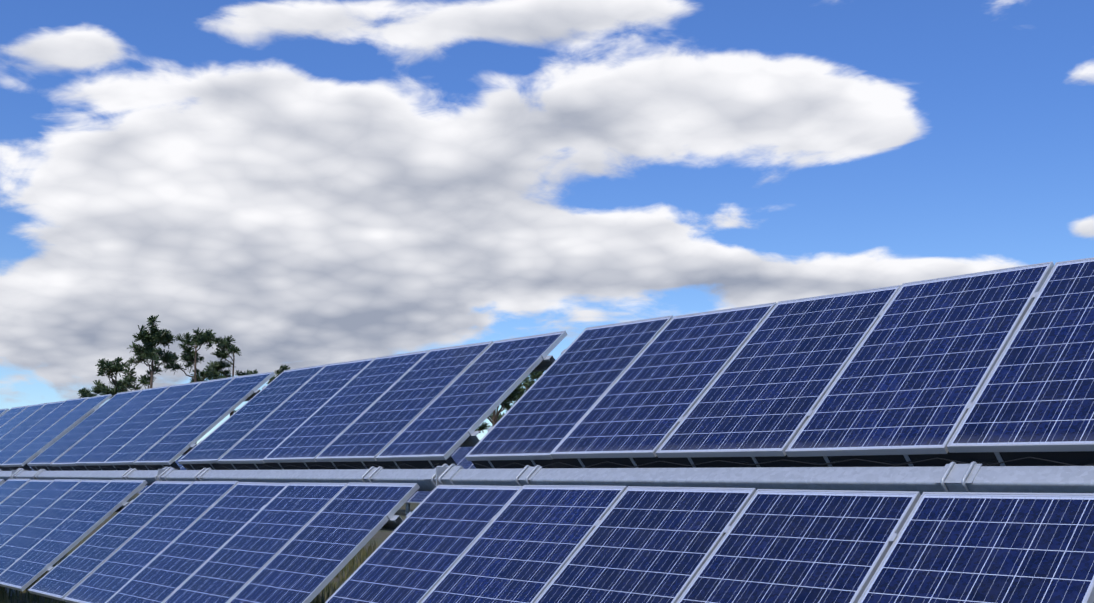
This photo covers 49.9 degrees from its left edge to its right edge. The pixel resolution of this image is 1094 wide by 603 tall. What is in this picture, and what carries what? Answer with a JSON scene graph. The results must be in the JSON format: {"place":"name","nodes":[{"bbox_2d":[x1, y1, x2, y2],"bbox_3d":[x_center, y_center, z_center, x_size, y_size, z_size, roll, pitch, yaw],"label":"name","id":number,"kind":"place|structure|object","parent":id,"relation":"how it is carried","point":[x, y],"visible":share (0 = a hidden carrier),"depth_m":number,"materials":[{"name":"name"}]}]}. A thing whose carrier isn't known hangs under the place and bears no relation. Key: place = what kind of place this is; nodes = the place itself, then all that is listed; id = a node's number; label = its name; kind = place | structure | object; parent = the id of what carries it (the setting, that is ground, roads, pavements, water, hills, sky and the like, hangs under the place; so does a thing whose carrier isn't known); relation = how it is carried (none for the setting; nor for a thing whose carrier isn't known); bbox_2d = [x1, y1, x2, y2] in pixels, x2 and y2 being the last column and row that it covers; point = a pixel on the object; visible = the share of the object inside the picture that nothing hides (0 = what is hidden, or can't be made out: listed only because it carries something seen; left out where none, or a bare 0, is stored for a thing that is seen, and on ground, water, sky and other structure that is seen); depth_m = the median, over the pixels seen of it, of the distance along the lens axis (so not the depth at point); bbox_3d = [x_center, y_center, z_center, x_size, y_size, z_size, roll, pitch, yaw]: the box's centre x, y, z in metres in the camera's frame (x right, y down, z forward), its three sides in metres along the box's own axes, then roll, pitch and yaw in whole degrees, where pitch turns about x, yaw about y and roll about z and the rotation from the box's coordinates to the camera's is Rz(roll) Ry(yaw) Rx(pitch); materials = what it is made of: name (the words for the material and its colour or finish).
{"place":"outdoors","nodes":[
{"label":"outdoors","id":0,"kind":"place"},
{"bbox_2d":[0,487,419,602],"bbox_3d":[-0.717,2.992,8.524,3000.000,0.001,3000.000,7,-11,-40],"label":"ground","id":1,"kind":"structure","parent":0,"point":[381,535],"depth_m":29.14,"materials":[{"name":"soil"}]},
{"bbox_2d":[77,388,96,397],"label":"pine tree","id":2,"kind":"object","parent":1,"relation":"on","point":[84,392],"visible":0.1,"depth_m":103.44,"materials":[{"name":"green plant"}]},
{"bbox_2d":[91,357,140,398],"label":"pine tree","id":3,"kind":"object","parent":1,"relation":"on","point":[109,368],"visible":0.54,"depth_m":89.74,"materials":[{"name":"green plant"}]},
{"bbox_2d":[117,315,179,486],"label":"pine tree","id":4,"kind":"object","parent":1,"relation":"on","point":[152,339],"visible":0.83,"depth_m":84.00,"materials":[{"name":"green plant"}]},
{"bbox_2d":[0,539,381,602],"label":"grass tufts","id":5,"kind":"object","parent":1,"relation":"on","point":[363,554],"depth_m":16.61,"materials":[{"name":"green plant"}]},
{"bbox_2d":[162,327,226,446],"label":"pine tree","id":6,"kind":"object","parent":1,"relation":"on","point":[201,338],"visible":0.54,"depth_m":86.70,"materials":[{"name":"green plant"}]},
{"bbox_2d":[207,332,257,415],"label":"pine tree","id":7,"kind":"object","parent":1,"relation":"on","point":[224,346],"visible":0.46,"depth_m":89.06,"materials":[{"name":"green plant"}]},
{"bbox_2d":[127,500,409,513],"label":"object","id":8,"kind":"object","parent":1,"relation":"on","point":[407,508],"depth_m":49.98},
{"bbox_2d":[264,365,290,383],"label":"pine tree","id":9,"kind":"object","parent":1,"relation":"on","point":[280,370],"visible":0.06,"depth_m":101.98,"materials":[{"name":"green plant"}]},
{"bbox_2d":[475,421,489,432],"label":"pine tree","id":10,"kind":"object","parent":1,"relation":"on","point":[482,427],"visible":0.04,"depth_m":99.93,"materials":[{"name":"green plant"}]},
{"bbox_2d":[487,377,528,425],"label":"pine tree","id":11,"kind":"object","parent":1,"relation":"on","point":[515,394],"visible":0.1,"depth_m":68.95,"materials":[{"name":"green plant"}]},
{"bbox_2d":[488,371,543,421],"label":"pine tree","id":12,"kind":"object","parent":1,"relation":"on","point":[535,375],"visible":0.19,"depth_m":104.65,"materials":[{"name":"green plant"}]},
{"bbox_2d":[0,257,1093,602],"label":"solar panels","id":13,"kind":"object","parent":1,"relation":"on","point":[994,361],"visible":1,"depth_m":7.57,"materials":[{"name":"blue glass"}]},
{"bbox_2d":[5,467,447,595],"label":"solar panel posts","id":14,"kind":"object","parent":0,"point":[440,471],"visible":0.08,"depth_m":12.84,"materials":[{"name":"grey metal"}]},
{"bbox_2d":[0,466,1093,494],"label":"metal beam","id":15,"kind":"structure","parent":14,"relation":"on","point":[1036,479],"depth_m":6.84,"materials":[{"name":"silver metal"}]},
{"bbox_2d":[29,447,475,502],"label":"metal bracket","id":16,"kind":"object","parent":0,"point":[458,454],"depth_m":48.18,"materials":[{"name":"silver metal"}]},
{"bbox_2d":[0,355,1005,575],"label":"mounting frame","id":17,"kind":"object","parent":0,"point":[962,474],"visible":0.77,"depth_m":8.81,"materials":[{"name":"grey metal"}]},
{"bbox_2d":[0,451,1093,470],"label":"support frame","id":18,"kind":"object","parent":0,"point":[1074,457],"visible":0.38,"depth_m":7.15,"materials":[{"name":"grey metal"}]},
{"bbox_2d":[0,457,1093,470],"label":"pv row cables","id":19,"kind":"object","parent":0,"point":[839,461],"visible":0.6,"depth_m":6.84,"materials":[{"name":"black rubber"}]},
{"bbox_2d":[0,0,1093,460],"label":"sky","id":20,"kind":"structure","parent":0,"point":[305,183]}
]}

